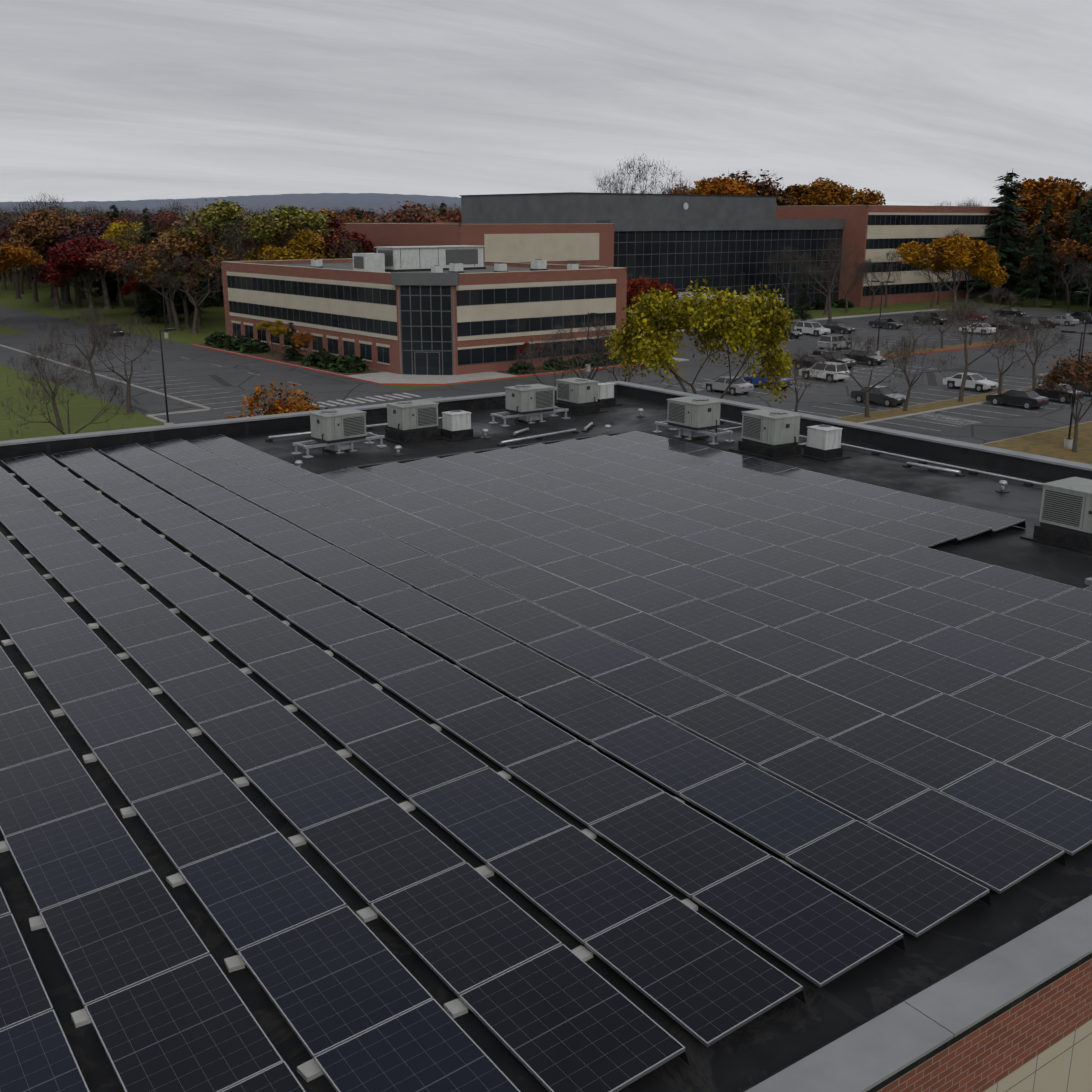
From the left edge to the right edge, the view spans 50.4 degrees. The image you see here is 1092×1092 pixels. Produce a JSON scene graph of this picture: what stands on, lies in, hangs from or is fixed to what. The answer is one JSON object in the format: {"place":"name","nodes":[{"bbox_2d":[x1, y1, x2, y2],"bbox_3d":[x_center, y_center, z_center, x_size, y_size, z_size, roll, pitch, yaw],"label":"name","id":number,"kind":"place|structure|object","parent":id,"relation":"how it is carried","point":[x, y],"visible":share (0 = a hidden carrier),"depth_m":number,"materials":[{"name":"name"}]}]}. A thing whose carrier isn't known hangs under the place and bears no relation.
{"place":"outdoors","nodes":[
{"label":"outdoors","id":0,"kind":"place"},
{"bbox_2d":[0,193,1037,272],"bbox_3d":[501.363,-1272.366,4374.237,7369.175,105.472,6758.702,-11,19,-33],"label":"distant hills","id":1,"kind":"structure","parent":0,"point":[345,201],"depth_m":3192.40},
{"bbox_2d":[0,381,1091,1091],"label":"flat roof","id":2,"kind":"structure","parent":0,"point":[978,995],"depth_m":11.48,"materials":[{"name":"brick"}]},
{"bbox_2d":[291,408,386,457],"bbox_3d":[-6.250,-3.499,34.984,2.790,1.240,1.000,-13,20,-39],"label":"rooftop hvac unit","id":3,"kind":"object","parent":2,"relation":"on","point":[337,431],"visible":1,"depth_m":34.64,"materials":[{"name":"paint"}]},
{"bbox_2d":[382,400,445,444],"bbox_3d":[-4.235,-4.025,36.922,1.800,1.200,1.450,-12,20,-36],"label":"rooftop hvac unit","id":4,"kind":"object","parent":2,"relation":"on","point":[413,421],"visible":0.98,"depth_m":36.55,"materials":[{"name":"paint"}]},
{"bbox_2d":[441,410,479,441],"bbox_3d":[-2.850,-3.889,37.073,1.140,0.856,1.028,-12,20,-36],"label":"rooftop vent unit","id":5,"kind":"object","parent":2,"relation":"on","point":[456,425],"visible":1,"depth_m":36.84,"materials":[{"name":"grey metal"}]},
{"bbox_2d":[489,384,570,426],"bbox_3d":[-0.552,-4.946,40.077,2.870,1.260,1.050,-11,19,-33],"label":"rooftop hvac unit","id":6,"kind":"object","parent":2,"relation":"on","point":[531,403],"visible":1,"depth_m":39.73,"materials":[{"name":"paint"}]},
{"bbox_2d":[0,430,1091,1091],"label":"solar array","id":7,"kind":"object","parent":2,"relation":"on","point":[864,652],"visible":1,"depth_m":15.07,"materials":[{"name":"photovoltaic glass"},{"name":"aluminium"},{"name":"galvanised steel"}]},
{"bbox_2d":[554,377,606,415],"bbox_3d":[1.128,-5.497,42.145,1.400,1.200,1.750,-12,20,-37],"label":"rooftop hvac unit","id":8,"kind":"object","parent":2,"relation":"on","point":[577,396],"visible":0.97,"depth_m":41.73,"materials":[{"name":"paint"}]},
{"bbox_2d":[597,382,621,407],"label":"rooftop vent unit","id":9,"kind":"object","parent":2,"relation":"on","point":[606,398],"visible":0.72,"depth_m":43.30,"materials":[{"name":"grey metal"}]},
{"bbox_2d":[265,408,1042,492],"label":"rooftop pipes","id":10,"kind":"object","parent":2,"relation":"on","point":[921,463],"visible":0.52,"depth_m":34.66,"materials":[{"name":"grey metal"}]},
{"bbox_2d":[652,396,734,444],"bbox_3d":[4.720,-4.122,37.155,1.080,1.260,2.871,-11,19,-33],"label":"rooftop hvac unit","id":11,"kind":"object","parent":2,"relation":"on","point":[691,418],"visible":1,"depth_m":36.75,"materials":[{"name":"paint"}]},
{"bbox_2d":[729,409,805,460],"bbox_3d":[6.684,-3.406,34.599,1.565,1.270,1.951,-11,19,-33],"label":"rooftop hvac unit","id":12,"kind":"object","parent":2,"relation":"on","point":[770,434],"visible":1,"depth_m":34.15,"materials":[{"name":"paint"}]},
{"bbox_2d":[802,425,850,461],"bbox_3d":[8.165,-3.081,34.115,1.111,0.906,1.226,-11,19,-33],"label":"rooftop vent unit","id":13,"kind":"object","parent":2,"relation":"on","point":[824,443],"visible":1,"depth_m":33.86,"materials":[{"name":"grey metal"}]},
{"bbox_2d":[1020,477,1091,554],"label":"rooftop hvac unit","id":14,"kind":"object","parent":2,"relation":"on","point":[1065,519],"visible":1,"depth_m":24.80,"materials":[{"name":"paint"}]},
{"bbox_2d":[0,305,1091,464],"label":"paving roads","id":15,"kind":"structure","parent":0,"point":[204,382],"depth_m":114.30,"materials":[{"name":"grey asphalt"}]},
{"bbox_2d":[36,304,122,388],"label":"bare tree","id":16,"kind":"object","parent":15,"relation":"on","point":[86,319],"visible":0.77,"depth_m":106.94,"materials":[{"name":"brown plant"}]},
{"bbox_2d":[279,322,304,360],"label":"conifer tree","id":17,"kind":"object","parent":15,"relation":"on","point":[290,354],"visible":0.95,"depth_m":127.98,"materials":[{"name":"green plant"}]},
{"bbox_2d":[301,348,336,365],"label":"shrub","id":18,"kind":"object","parent":15,"relation":"on","point":[311,359],"visible":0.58,"depth_m":123.55,"materials":[{"name":"green plant"}]},
{"bbox_2d":[331,354,369,372],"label":"shrub","id":19,"kind":"object","parent":15,"relation":"on","point":[342,364],"visible":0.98,"depth_m":118.84,"materials":[{"name":"green plant"}]},
{"bbox_2d":[529,314,629,379],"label":"bare tree","id":20,"kind":"object","parent":15,"relation":"on","point":[599,328],"visible":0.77,"depth_m":88.85,"materials":[{"name":"brown plant"}]},
{"bbox_2d":[575,332,647,381],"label":"bare tree","id":21,"kind":"object","parent":15,"relation":"on","point":[626,374],"visible":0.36,"depth_m":91.50,"materials":[{"name":"brown plant"}]},
{"bbox_2d":[702,376,753,395],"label":"silver car","id":22,"kind":"object","parent":15,"relation":"on","point":[740,385],"visible":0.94,"depth_m":104.44,"materials":[{"name":"paint"}]},
{"bbox_2d":[768,347,832,411],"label":"bare tree","id":23,"kind":"object","parent":15,"relation":"on","point":[796,381],"visible":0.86,"depth_m":85.12,"materials":[{"name":"brown plant"}]},
{"bbox_2d":[794,321,830,336],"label":"car","id":24,"kind":"object","parent":15,"relation":"on","point":[816,329],"visible":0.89,"depth_m":156.69,"materials":[{"name":"paint"}]},
{"bbox_2d":[799,361,849,382],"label":"white suv","id":25,"kind":"object","parent":15,"relation":"on","point":[835,376],"visible":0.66,"depth_m":112.24,"materials":[{"name":"paint"}]},
{"bbox_2d":[812,349,856,368],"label":"dark car","id":26,"kind":"object","parent":15,"relation":"on","point":[837,360],"visible":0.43,"depth_m":122.01,"materials":[{"name":"paint"}]},
{"bbox_2d":[817,334,853,350],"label":"grey suv","id":27,"kind":"object","parent":15,"relation":"on","point":[823,341],"visible":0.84,"depth_m":139.06,"materials":[{"name":"paint"}]},
{"bbox_2d":[843,349,886,365],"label":"dark car","id":28,"kind":"object","parent":15,"relation":"on","point":[879,359],"visible":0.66,"depth_m":125.51,"materials":[{"name":"paint"}]},
{"bbox_2d":[851,385,905,406],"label":"dark sedan","id":29,"kind":"object","parent":15,"relation":"on","point":[886,398],"visible":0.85,"depth_m":98.38,"materials":[{"name":"paint"}]},
{"bbox_2d":[917,301,973,348],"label":"bare tree","id":30,"kind":"object","parent":15,"relation":"on","point":[940,315],"visible":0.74,"depth_m":139.30,"materials":[{"name":"brown plant"}]},
{"bbox_2d":[943,372,997,391],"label":"car","id":31,"kind":"object","parent":15,"relation":"on","point":[978,382],"visible":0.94,"depth_m":106.68,"materials":[{"name":"paint"}]},
{"bbox_2d":[935,295,1025,401],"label":"bare tree","id":32,"kind":"object","parent":15,"relation":"on","point":[962,387],"visible":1,"depth_m":98.14,"materials":[{"name":"brown plant"}]},
{"bbox_2d":[976,284,1029,341],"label":"bare tree","id":33,"kind":"object","parent":15,"relation":"on","point":[1009,298],"visible":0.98,"depth_m":146.70,"materials":[{"name":"brown plant"}]},
{"bbox_2d":[978,325,1049,393],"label":"bare tree","id":34,"kind":"object","parent":15,"relation":"on","point":[1001,372],"visible":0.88,"depth_m":101.53,"materials":[{"name":"brown plant"}]},
{"bbox_2d":[986,388,1048,409],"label":"black sedan car","id":35,"kind":"object","parent":15,"relation":"on","point":[1027,399],"visible":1,"depth_m":96.76,"materials":[{"name":"paint"}]},
{"bbox_2d":[997,314,1068,387],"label":"bare tree","id":36,"kind":"object","parent":15,"relation":"on","point":[1031,330],"visible":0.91,"depth_m":105.20,"materials":[{"name":"brown plant"}]},
{"bbox_2d":[1030,383,1083,402],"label":"black sedan car","id":37,"kind":"object","parent":15,"relation":"on","point":[1054,394],"visible":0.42,"depth_m":99.84,"materials":[{"name":"paint"}]},
{"bbox_2d":[1036,349,1091,451],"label":"sparse tree","id":38,"kind":"object","parent":15,"relation":"on","point":[1071,370],"visible":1,"depth_m":77.65,"materials":[{"name":"brown plant"}]},
{"bbox_2d":[1061,330,1091,448],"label":"light pole","id":39,"kind":"object","parent":15,"relation":"on","point":[1068,442],"visible":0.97,"depth_m":78.61,"materials":[{"name":"brown metal"}]},
{"bbox_2d":[0,272,1091,440],"bbox_3d":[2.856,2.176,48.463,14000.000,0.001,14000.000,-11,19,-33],"label":"ground","id":40,"kind":"structure","parent":0,"point":[83,411],"depth_m":162.95,"materials":[{"name":"green plant"}]},
{"bbox_2d":[0,242,45,273],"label":"leafy tree","id":41,"kind":"object","parent":40,"relation":"on","point":[10,254],"visible":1,"depth_m":164.75,"materials":[{"name":"orange plant"}]},
{"bbox_2d":[0,208,85,309],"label":"leafy tree","id":42,"kind":"object","parent":40,"relation":"on","point":[35,229],"visible":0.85,"depth_m":193.72,"materials":[{"name":"brown plant"}]},
{"bbox_2d":[0,193,85,297],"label":"bare tree","id":43,"kind":"object","parent":40,"relation":"on","point":[67,214],"visible":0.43,"depth_m":228.14,"materials":[{"name":"brown plant"}]},
{"bbox_2d":[2,338,97,430],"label":"bare tree","id":44,"kind":"object","parent":40,"relation":"on","point":[57,417],"visible":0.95,"depth_m":85.66,"materials":[{"name":"brown plant"}]},
{"bbox_2d":[0,369,136,436],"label":"bare tree","id":45,"kind":"object","parent":40,"relation":"on","point":[114,386],"visible":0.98,"depth_m":71.68,"materials":[{"name":"brown plant"}]},
{"bbox_2d":[31,236,121,321],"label":"dark red tree","id":46,"kind":"object","parent":40,"relation":"on","point":[66,259],"visible":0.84,"depth_m":172.19,"materials":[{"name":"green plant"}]},
{"bbox_2d":[41,219,126,309],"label":"leafy tree","id":47,"kind":"object","parent":40,"relation":"on","point":[94,228],"visible":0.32,"depth_m":195.24,"materials":[{"name":"brown plant"}]},
{"bbox_2d":[91,267,125,299],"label":"conifer tree","id":48,"kind":"object","parent":40,"relation":"on","point":[108,279],"visible":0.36,"depth_m":216.32,"materials":[{"name":"green plant"}]},
{"bbox_2d":[65,317,164,412],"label":"bare tree","id":49,"kind":"object","parent":40,"relation":"on","point":[127,380],"visible":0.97,"depth_m":93.84,"materials":[{"name":"brown plant"}]},
{"bbox_2d":[98,220,180,313],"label":"yellow tree","id":50,"kind":"object","parent":40,"relation":"on","point":[115,229],"visible":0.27,"depth_m":185.55,"materials":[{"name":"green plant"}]},
{"bbox_2d":[120,275,168,322],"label":"red tree","id":51,"kind":"object","parent":40,"relation":"on","point":[129,286],"visible":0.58,"depth_m":174.19,"materials":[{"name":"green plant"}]},
{"bbox_2d":[86,241,204,324],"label":"leafy tree","id":52,"kind":"object","parent":40,"relation":"on","point":[112,259],"visible":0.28,"depth_m":165.82,"materials":[{"name":"brown plant"}]},
{"bbox_2d":[131,211,181,322],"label":"conifer tree","id":53,"kind":"object","parent":40,"relation":"on","point":[151,305],"visible":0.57,"depth_m":174.08,"materials":[{"name":"green plant"}]},
{"bbox_2d":[115,246,206,330],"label":"bare tree","id":54,"kind":"object","parent":40,"relation":"on","point":[176,319],"visible":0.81,"depth_m":161.29,"materials":[{"name":"brown plant"}]},
{"bbox_2d":[128,234,217,327],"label":"sparse tree","id":55,"kind":"object","parent":40,"relation":"on","point":[144,273],"visible":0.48,"depth_m":161.46,"materials":[{"name":"brown plant"}]},
{"bbox_2d":[150,253,222,333],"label":"bare tree","id":56,"kind":"object","parent":40,"relation":"on","point":[195,319],"visible":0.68,"depth_m":157.97,"materials":[{"name":"brown plant"}]},
{"bbox_2d":[169,273,209,315],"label":"conifer tree","id":57,"kind":"object","parent":40,"relation":"on","point":[191,307],"visible":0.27,"depth_m":181.51,"materials":[{"name":"green plant"}]},
{"bbox_2d":[144,219,243,328],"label":"sparse tree","id":58,"kind":"object","parent":40,"relation":"on","point":[184,246],"visible":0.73,"depth_m":161.44,"materials":[{"name":"brown plant"}]},
{"bbox_2d":[189,273,221,306],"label":"conifer tree","id":59,"kind":"object","parent":40,"relation":"on","point":[203,286],"visible":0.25,"depth_m":206.58,"materials":[{"name":"green plant"}]},
{"bbox_2d":[177,198,250,306],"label":"sparse tree","id":60,"kind":"object","parent":40,"relation":"on","point":[190,216],"visible":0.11,"depth_m":207.47,"materials":[{"name":"brown plant"}]},
{"bbox_2d":[154,216,284,278],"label":"bare tree","id":61,"kind":"object","parent":40,"relation":"on","point":[240,250],"visible":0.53,"depth_m":156.97,"materials":[{"name":"brown plant"}]},
{"bbox_2d":[169,201,333,258],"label":"leafy tree","id":62,"kind":"object","parent":40,"relation":"on","point":[282,216],"visible":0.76,"depth_m":161.67,"materials":[{"name":"green plant"}]},
{"bbox_2d":[238,339,270,353],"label":"shrub","id":63,"kind":"object","parent":40,"relation":"on","point":[255,346],"visible":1,"depth_m":135.66,"materials":[{"name":"green plant"}]},
{"bbox_2d":[224,379,321,418],"bbox_3d":[-14.738,-5.422,62.306,6.344,7.242,6.061,-8,18,-26],"label":"autumn tree","id":64,"kind":"object","parent":40,"relation":"on","point":[279,406],"visible":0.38,"depth_m":61.84,"materials":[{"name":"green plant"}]},
{"bbox_2d":[256,320,289,355],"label":"leafy tree","id":65,"kind":"object","parent":40,"relation":"on","point":[278,329],"visible":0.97,"depth_m":132.30,"materials":[{"name":"yellow plant"}]},
{"bbox_2d":[240,229,352,260],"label":"leafy tree","id":66,"kind":"object","parent":40,"relation":"on","point":[296,247],"visible":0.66,"depth_m":157.14,"materials":[{"name":"yellow plant"}]},
{"bbox_2d":[236,214,376,258],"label":"leafy tree","id":67,"kind":"object","parent":40,"relation":"on","point":[335,223],"visible":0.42,"depth_m":167.76,"materials":[{"name":"red plant"}]},
{"bbox_2d":[275,216,371,258],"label":"tree","id":68,"kind":"object","parent":40,"relation":"on","point":[352,250],"visible":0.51,"depth_m":160.63,"materials":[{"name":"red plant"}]},
{"bbox_2d":[374,198,452,222],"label":"sparse tree","id":69,"kind":"object","parent":40,"relation":"on","point":[401,216],"visible":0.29,"depth_m":202.37,"materials":[{"name":"brown plant"}]},
{"bbox_2d":[507,327,597,386],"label":"bare tree","id":70,"kind":"object","parent":40,"relation":"on","point":[549,346],"visible":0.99,"depth_m":86.56,"materials":[{"name":"brown plant"}]},
{"bbox_2d":[588,153,686,193],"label":"bare tree","id":71,"kind":"object","parent":40,"relation":"on","point":[632,187],"visible":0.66,"depth_m":264.96,"materials":[{"name":"grey plant"}]},
{"bbox_2d":[626,277,679,311],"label":"red maple tree","id":72,"kind":"object","parent":40,"relation":"on","point":[635,287],"visible":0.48,"depth_m":141.79,"materials":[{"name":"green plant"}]},
{"bbox_2d":[604,279,795,403],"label":"yellow maple tree","id":73,"kind":"object","parent":40,"relation":"on","point":[731,320],"visible":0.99,"depth_m":73.69,"materials":[{"name":"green plant"}]},
{"bbox_2d":[669,176,760,194],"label":"leafy tree","id":74,"kind":"object","parent":40,"relation":"on","point":[719,186],"visible":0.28,"depth_m":257.01,"materials":[{"name":"orange plant"}]},
{"bbox_2d":[688,169,801,205],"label":"sparse tree","id":75,"kind":"object","parent":40,"relation":"on","point":[766,188],"visible":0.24,"depth_m":266.31,"materials":[{"name":"brown plant"}]},
{"bbox_2d":[761,246,814,316],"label":"bare tree","id":76,"kind":"object","parent":40,"relation":"on","point":[789,272],"visible":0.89,"depth_m":186.09,"materials":[{"name":"brown plant"}]},
{"bbox_2d":[790,281,813,320],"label":"conifer tree","id":77,"kind":"object","parent":40,"relation":"on","point":[800,311],"visible":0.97,"depth_m":175.53,"materials":[{"name":"green plant"}]},
{"bbox_2d":[790,239,858,322],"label":"bare tree","id":78,"kind":"object","parent":40,"relation":"on","point":[829,289],"visible":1,"depth_m":174.48,"materials":[{"name":"brown plant"}]},
{"bbox_2d":[791,259,860,314],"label":"bare tree","id":79,"kind":"object","parent":40,"relation":"on","point":[826,303],"visible":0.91,"depth_m":189.82,"materials":[{"name":"brown plant"}]},
{"bbox_2d":[776,177,885,205],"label":"leafy tree","id":80,"kind":"object","parent":40,"relation":"on","point":[823,192],"visible":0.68,"depth_m":267.16,"materials":[{"name":"orange plant"}]},
{"bbox_2d":[820,259,873,312],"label":"bare tree","id":81,"kind":"object","parent":40,"relation":"on","point":[847,293],"visible":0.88,"depth_m":194.11,"materials":[{"name":"brown plant"}]},
{"bbox_2d":[810,331,919,416],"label":"bare tree","id":82,"kind":"object","parent":40,"relation":"on","point":[873,386],"visible":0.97,"depth_m":90.27,"materials":[{"name":"brown plant"}]},
{"bbox_2d":[849,258,901,309],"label":"bare tree","id":83,"kind":"object","parent":40,"relation":"on","point":[879,286],"visible":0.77,"depth_m":199.79,"materials":[{"name":"brown plant"}]},
{"bbox_2d":[876,333,956,410],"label":"bare tree","id":84,"kind":"object","parent":40,"relation":"on","point":[907,380],"visible":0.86,"depth_m":93.61,"materials":[{"name":"brown plant"}]},
{"bbox_2d":[894,233,998,322],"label":"autumn tree","id":85,"kind":"object","parent":40,"relation":"on","point":[959,251],"visible":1,"depth_m":172.72,"materials":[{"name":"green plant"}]},
{"bbox_2d":[958,243,1007,309],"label":"leafy tree","id":86,"kind":"object","parent":40,"relation":"on","point":[984,269],"visible":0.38,"depth_m":178.61,"materials":[{"name":"orange plant"}]},
{"bbox_2d":[963,171,1026,302],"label":"conifer tree","id":87,"kind":"object","parent":40,"relation":"on","point":[1002,222],"visible":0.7,"depth_m":213.18,"materials":[{"name":"green plant"}]},
{"bbox_2d":[968,170,1034,298],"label":"conifer tree","id":88,"kind":"object","parent":40,"relation":"on","point":[1015,175],"visible":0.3,"depth_m":223.71,"materials":[{"name":"green plant"}]},
{"bbox_2d":[1013,193,1060,306],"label":"conifer tree","id":89,"kind":"object","parent":40,"relation":"on","point":[1036,294],"visible":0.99,"depth_m":205.17,"materials":[{"name":"green plant"}]},
{"bbox_2d":[1002,176,1091,292],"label":"leafy tree","id":90,"kind":"object","parent":40,"relation":"on","point":[1033,193],"visible":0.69,"depth_m":233.34,"materials":[{"name":"orange plant"}]},
{"bbox_2d":[1008,204,1089,293],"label":"sparse tree","id":91,"kind":"object","parent":40,"relation":"on","point":[1064,228],"visible":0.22,"depth_m":233.10,"materials":[{"name":"brown plant"}]},
{"bbox_2d":[1016,250,1086,307],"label":"bare tree","id":92,"kind":"object","parent":40,"relation":"on","point":[1054,294],"visible":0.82,"depth_m":204.84,"materials":[{"name":"brown plant"}]},
{"bbox_2d":[1020,237,1091,305],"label":"sparse tree","id":93,"kind":"object","parent":40,"relation":"on","point":[1074,247],"visible":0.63,"depth_m":208.33,"materials":[{"name":"brown plant"}]},
{"bbox_2d":[1046,193,1091,299],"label":"conifer tree","id":94,"kind":"object","parent":40,"relation":"on","point":[1077,223],"visible":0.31,"depth_m":222.17,"materials":[{"name":"green plant"}]},
{"bbox_2d":[1056,186,1091,304],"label":"conifer tree","id":95,"kind":"object","parent":40,"relation":"on","point":[1084,237],"visible":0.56,"depth_m":210.29,"materials":[{"name":"green plant"}]},
{"bbox_2d":[1066,251,1091,306],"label":"conifer tree","id":96,"kind":"object","parent":40,"relation":"on","point":[1082,297],"visible":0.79,"depth_m":194.19,"materials":[{"name":"green plant"}]},
{"bbox_2d":[0,0,1091,205],"label":"sky","id":97,"kind":"structure","parent":0,"point":[914,102],"materials":[{"name":"grey"}]},
{"bbox_2d":[220,177,1004,374],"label":"office building","id":98,"kind":"structure","parent":0,"point":[680,242],"depth_m":162.12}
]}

